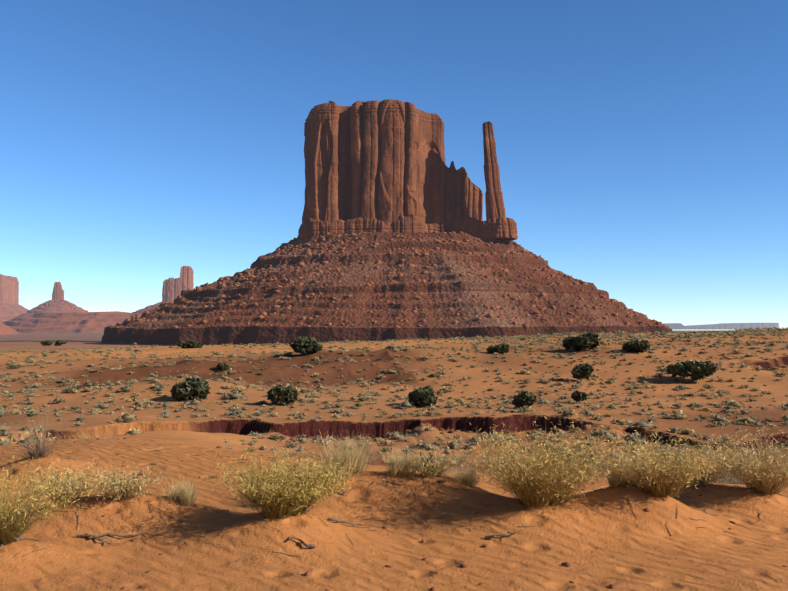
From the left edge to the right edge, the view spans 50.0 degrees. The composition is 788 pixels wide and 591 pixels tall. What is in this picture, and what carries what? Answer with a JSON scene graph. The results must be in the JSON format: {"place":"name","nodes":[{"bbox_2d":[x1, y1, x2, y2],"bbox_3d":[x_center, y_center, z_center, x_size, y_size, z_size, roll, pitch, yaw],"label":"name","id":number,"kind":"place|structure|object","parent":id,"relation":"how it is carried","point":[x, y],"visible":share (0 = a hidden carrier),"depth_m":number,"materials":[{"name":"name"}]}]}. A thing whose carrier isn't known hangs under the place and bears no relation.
{"place":"outdoors","nodes":[
{"label":"outdoors","id":0,"kind":"place"},
{"bbox_2d":[0,322,19,334],"bbox_3d":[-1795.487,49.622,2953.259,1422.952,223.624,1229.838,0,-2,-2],"label":"slope","id":1,"kind":"structure","parent":0,"point":[5,329],"depth_m":2971.41,"materials":[{"name":"stone"}]},
{"bbox_2d":[0,304,27,322],"bbox_3d":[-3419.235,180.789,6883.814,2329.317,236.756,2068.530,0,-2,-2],"label":"distant talus slope","id":2,"kind":"structure","parent":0,"point":[8,312],"depth_m":6728.80,"materials":[{"name":"brown stone"}]},
{"bbox_2d":[0,274,18,303],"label":"distant butte","id":3,"kind":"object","parent":2,"relation":"on","point":[9,289],"visible":1,"depth_m":6836.30,"materials":[{"name":"stone"}]},
{"bbox_2d":[3,311,143,332],"bbox_3d":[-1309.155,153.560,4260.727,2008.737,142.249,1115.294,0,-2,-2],"label":"red terrace","id":4,"kind":"structure","parent":0,"point":[86,322],"depth_m":3981.94,"materials":[{"name":"stone"}]},
{"bbox_2d":[9,300,87,320],"bbox_3d":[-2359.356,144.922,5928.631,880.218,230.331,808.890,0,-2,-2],"label":"distant talus slope","id":5,"kind":"structure","parent":4,"relation":"on","point":[57,306],"depth_m":5830.14,"materials":[{"name":"brown stone"}]},
{"bbox_2d":[52,281,63,300],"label":"rock spire","id":6,"kind":"structure","parent":5,"relation":"on","point":[58,292],"depth_m":5916.49,"materials":[{"name":"brown stone"}]},
{"bbox_2d":[0,329,787,590],"bbox_3d":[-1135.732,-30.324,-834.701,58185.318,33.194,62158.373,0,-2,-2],"label":"terrain","id":7,"kind":"structure","parent":0,"point":[601,540],"depth_m":7.53,"materials":[{"name":"orange sand"}]},
{"bbox_2d":[132,302,167,312],"bbox_3d":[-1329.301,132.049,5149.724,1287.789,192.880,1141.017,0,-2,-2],"label":"distant talus slope","id":8,"kind":"structure","parent":7,"relation":"on","point":[150,307],"depth_m":5065.09,"materials":[{"name":"brown stone"}]},
{"bbox_2d":[162,266,193,301],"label":"castle butte","id":9,"kind":"object","parent":8,"relation":"on","point":[172,288],"visible":0.77,"depth_m":5130.48,"materials":[{"name":"stone"}]},
{"bbox_2d":[40,332,717,407],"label":"juniper bushes","id":10,"kind":"object","parent":7,"relation":"on","point":[192,388],"visible":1,"depth_m":103.01,"materials":[{"name":"green plant"}]},
{"bbox_2d":[102,232,672,345],"bbox_3d":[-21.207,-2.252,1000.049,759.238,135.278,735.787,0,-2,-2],"label":"talus slope","id":11,"kind":"structure","parent":7,"relation":"on","point":[237,332],"depth_m":823.30,"materials":[{"name":"brown stone"}]},
{"bbox_2d":[302,99,444,231],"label":"butte","id":12,"kind":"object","parent":11,"relation":"on","point":[368,159],"depth_m":959.68,"materials":[{"name":"brown stone"}]},
{"bbox_2d":[108,230,665,344],"bbox_3d":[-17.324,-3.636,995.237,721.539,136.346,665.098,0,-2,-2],"label":"boulders","id":13,"kind":"object","parent":11,"relation":"on","point":[334,299],"visible":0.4,"depth_m":874.20,"materials":[{"name":"brown stone"}]},
{"bbox_2d":[298,214,517,240],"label":"rock ledge","id":14,"kind":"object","parent":11,"relation":"on","point":[500,227],"depth_m":949.53,"materials":[{"name":"brown stone"}]},
{"bbox_2d":[482,121,511,239],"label":"rock spire","id":15,"kind":"structure","parent":14,"relation":"on","point":[494,203],"depth_m":953.75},
{"bbox_2d":[0,345,781,561],"bbox_3d":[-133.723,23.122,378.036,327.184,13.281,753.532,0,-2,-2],"label":"woody stems","id":16,"kind":"object","parent":7,"relation":"on","point":[253,501],"visible":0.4,"depth_m":6.80,"materials":[{"name":"brown plant"}]},
{"bbox_2d":[0,327,787,466],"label":"sagebrush shrubs","id":17,"kind":"object","parent":7,"relation":"on","point":[565,411],"visible":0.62,"depth_m":88.21,"materials":[{"name":"green plant"}]},
{"bbox_2d":[0,403,787,544],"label":"bushes","id":18,"kind":"object","parent":7,"relation":"on","point":[556,477],"visible":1,"depth_m":6.78,"materials":[{"name":"yellow plant"}]},
{"bbox_2d":[7,437,787,590],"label":"foreground pebbles","id":19,"kind":"object","parent":7,"relation":"on","point":[564,564],"visible":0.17,"depth_m":6.21,"materials":[{"name":"brown stone"}]},
{"bbox_2d":[35,423,787,450],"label":"bank debris","id":20,"kind":"object","parent":7,"relation":"on","point":[584,427],"visible":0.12,"depth_m":63.56,"materials":[{"name":"brown stone"}]},
{"bbox_2d":[52,432,787,483],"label":"grass tufts","id":21,"kind":"object","parent":7,"relation":"on","point":[458,460],"visible":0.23,"depth_m":31.80,"materials":[{"name":"yellow plant"}]},
{"bbox_2d":[0,0,787,328],"label":"sky","id":22,"kind":"structure","parent":0,"point":[642,145],"materials":[{"name":"blue"}]},
{"bbox_2d":[430,146,482,223],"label":"rock fin","id":23,"kind":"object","parent":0,"point":[455,193],"depth_m":976.72,"materials":[{"name":"brown stone"}]},
{"bbox_2d":[663,323,778,329],"bbox_3d":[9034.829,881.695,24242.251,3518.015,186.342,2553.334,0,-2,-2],"label":"distant mesa","id":24,"kind":"structure","parent":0,"point":[720,326],"depth_m":23103.63,"materials":[{"name":"stone"}]}
]}

